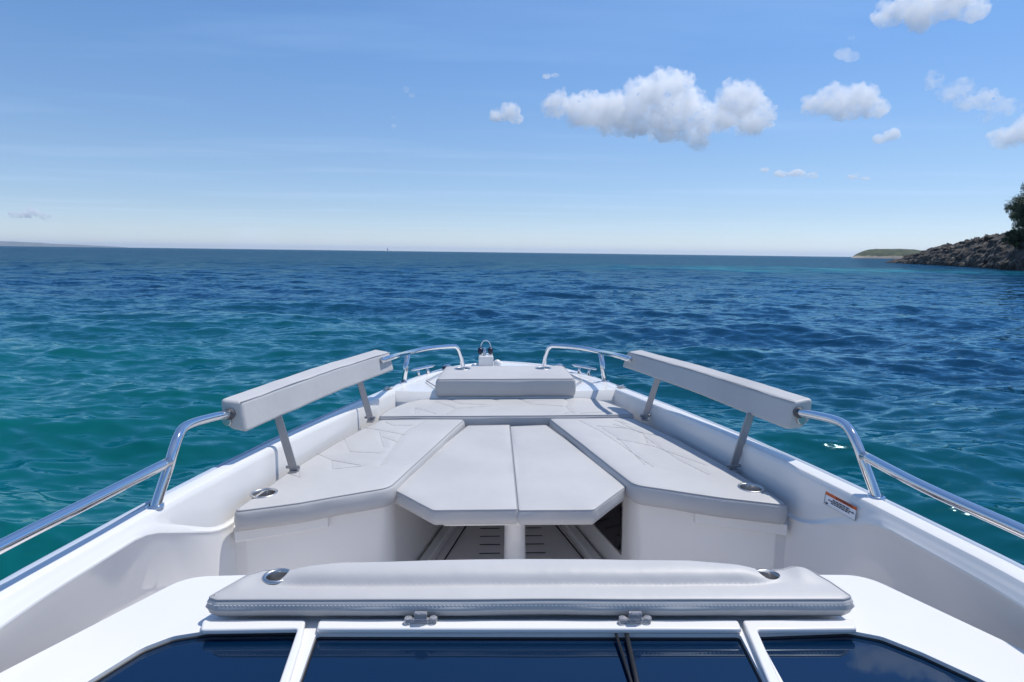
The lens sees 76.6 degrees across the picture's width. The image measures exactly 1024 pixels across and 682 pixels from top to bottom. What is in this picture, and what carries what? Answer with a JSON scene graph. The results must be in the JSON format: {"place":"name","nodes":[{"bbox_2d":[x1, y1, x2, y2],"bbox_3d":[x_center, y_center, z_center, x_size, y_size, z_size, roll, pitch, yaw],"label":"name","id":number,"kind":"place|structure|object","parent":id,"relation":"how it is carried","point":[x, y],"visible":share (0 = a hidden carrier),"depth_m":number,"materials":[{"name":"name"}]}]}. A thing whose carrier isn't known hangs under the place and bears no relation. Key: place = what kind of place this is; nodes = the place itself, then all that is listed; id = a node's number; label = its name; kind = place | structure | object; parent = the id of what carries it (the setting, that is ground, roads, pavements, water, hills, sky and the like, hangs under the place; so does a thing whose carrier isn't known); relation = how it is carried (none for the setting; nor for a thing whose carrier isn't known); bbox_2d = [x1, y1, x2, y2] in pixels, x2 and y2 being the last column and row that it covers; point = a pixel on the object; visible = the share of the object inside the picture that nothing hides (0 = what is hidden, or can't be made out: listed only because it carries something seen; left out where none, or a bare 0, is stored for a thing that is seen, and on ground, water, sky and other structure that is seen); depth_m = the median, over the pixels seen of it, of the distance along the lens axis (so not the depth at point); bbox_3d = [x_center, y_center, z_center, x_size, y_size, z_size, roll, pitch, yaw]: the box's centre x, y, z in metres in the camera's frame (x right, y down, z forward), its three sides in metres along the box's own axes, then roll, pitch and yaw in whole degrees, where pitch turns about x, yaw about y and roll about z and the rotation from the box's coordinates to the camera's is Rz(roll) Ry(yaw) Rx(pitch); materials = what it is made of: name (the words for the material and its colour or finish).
{"place":"outdoors","nodes":[
{"label":"outdoors","id":0,"kind":"place"},
{"bbox_2d":[0,241,128,247],"bbox_3d":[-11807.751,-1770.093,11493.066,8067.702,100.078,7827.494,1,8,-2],"label":"coast","id":1,"kind":"structure","parent":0,"point":[6,243],"depth_m":13195.72},
{"bbox_2d":[0,246,1023,580],"bbox_3d":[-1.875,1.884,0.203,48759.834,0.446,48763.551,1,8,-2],"label":"sea","id":2,"kind":"structure","parent":0,"point":[116,364],"depth_m":14.01,"materials":[{"name":"liquid"}]},
{"bbox_2d":[0,340,1023,681],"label":"motorboat","id":3,"kind":"object","parent":2,"relation":"on","point":[124,596],"visible":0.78,"depth_m":1.73,"materials":[{"name":"white plastic"}]},
{"bbox_2d":[221,350,392,473],"bbox_3d":[-0.907,0.320,3.167,0.166,0.376,1.421,2,8,11],"label":"backrest pad","id":4,"kind":"object","parent":3,"relation":"attached to","point":[276,400],"visible":0.99,"depth_m":2.88,"materials":[{"name":"grey leather"}]},
{"bbox_2d":[234,419,464,530],"bbox_3d":[-0.656,0.566,3.011,0.521,0.096,1.438,2,8,11],"label":"bench cushion","id":5,"kind":"object","parent":3,"relation":"on","point":[377,465],"visible":0.98,"depth_m":2.71,"materials":[{"name":"grey leather"}]},
{"bbox_2d":[444,523,525,558],"bbox_3d":[-0.009,0.824,3.096,0.815,0.421,1.110,0,8,-2],"label":"pedestal table","id":6,"kind":"object","parent":3,"relation":"on","point":[514,541],"visible":0.09,"depth_m":2.70,"materials":[{"name":"white plastic"}]},
{"bbox_2d":[394,425,517,524],"bbox_3d":[-0.254,0.583,3.044,0.534,0.072,1.226,0,8,-2],"label":"table cushion","id":7,"kind":"object","parent":6,"relation":"on","point":[465,476],"visible":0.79,"depth_m":2.71,"materials":[{"name":"grey leather"}]},
{"bbox_2d":[510,425,626,524],"bbox_3d":[0.239,0.583,3.049,0.479,0.072,1.228,0,8,-2],"label":"table cushion","id":8,"kind":"object","parent":6,"relation":"on","point":[560,479],"visible":0.9,"depth_m":2.72,"materials":[{"name":"grey leather"}]},
{"bbox_2d":[435,366,575,396],"bbox_3d":[-0.046,0.259,4.302,0.889,0.126,0.497,0,8,-2],"label":"headrest cushion","id":9,"kind":"object","parent":3,"relation":"on","point":[485,381],"visible":1,"depth_m":4.07,"materials":[{"name":"grey leather"}]},
{"bbox_2d":[378,398,633,426],"bbox_3d":[-0.036,0.432,3.913,1.459,0.101,0.497,0,8,-2],"label":"bow cushion","id":10,"kind":"object","parent":3,"relation":"on","point":[509,411],"visible":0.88,"depth_m":3.77,"materials":[{"name":"grey leather"}]},
{"bbox_2d":[205,559,854,616],"bbox_3d":[0.043,0.637,1.670,1.595,0.105,0.241,0,8,-2],"label":"console cushion","id":11,"kind":"object","parent":3,"relation":"on","point":[540,587],"visible":1,"depth_m":1.61,"materials":[{"name":"grey leather"}]},
{"bbox_2d":[549,418,787,523],"bbox_3d":[0.636,0.559,3.048,0.521,0.100,1.436,-1,8,-15],"label":"bench cushion","id":12,"kind":"object","parent":3,"relation":"on","point":[644,464],"visible":0.99,"depth_m":2.76,"materials":[{"name":"grey leather"}]},
{"bbox_2d":[623,350,811,472],"bbox_3d":[0.909,0.318,3.220,0.185,0.373,1.424,-1,8,-15],"label":"backrest pad","id":13,"kind":"object","parent":3,"relation":"attached to","point":[773,405],"visible":0.99,"depth_m":2.93,"materials":[{"name":"grey leather"}]},
{"bbox_2d":[0,0,1023,256],"label":"sky","id":14,"kind":"structure","parent":0,"point":[827,128],"materials":[{"name":"blue"}]},
{"bbox_2d":[852,249,920,258],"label":"island","id":15,"kind":"structure","parent":0,"point":[887,253],"depth_m":951.19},
{"bbox_2d":[885,231,1023,270],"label":"headland","id":16,"kind":"structure","parent":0,"point":[992,251],"depth_m":144.43,"materials":[{"name":"stone"}]},
{"bbox_2d":[1001,229,1023,248],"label":"bush","id":17,"kind":"object","parent":16,"relation":"on","point":[1014,239],"visible":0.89,"depth_m":110.12,"materials":[{"name":"green plant"}]},
{"bbox_2d":[1004,181,1023,221],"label":"pine tree","id":18,"kind":"object","parent":16,"relation":"on","point":[1011,207],"visible":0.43,"depth_m":110.06,"materials":[{"name":"green plant"}]},
{"bbox_2d":[1008,199,1023,236],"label":"bush","id":19,"kind":"object","parent":16,"relation":"on","point":[1017,215],"visible":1,"depth_m":107.09,"materials":[{"name":"green plant"}]}
]}

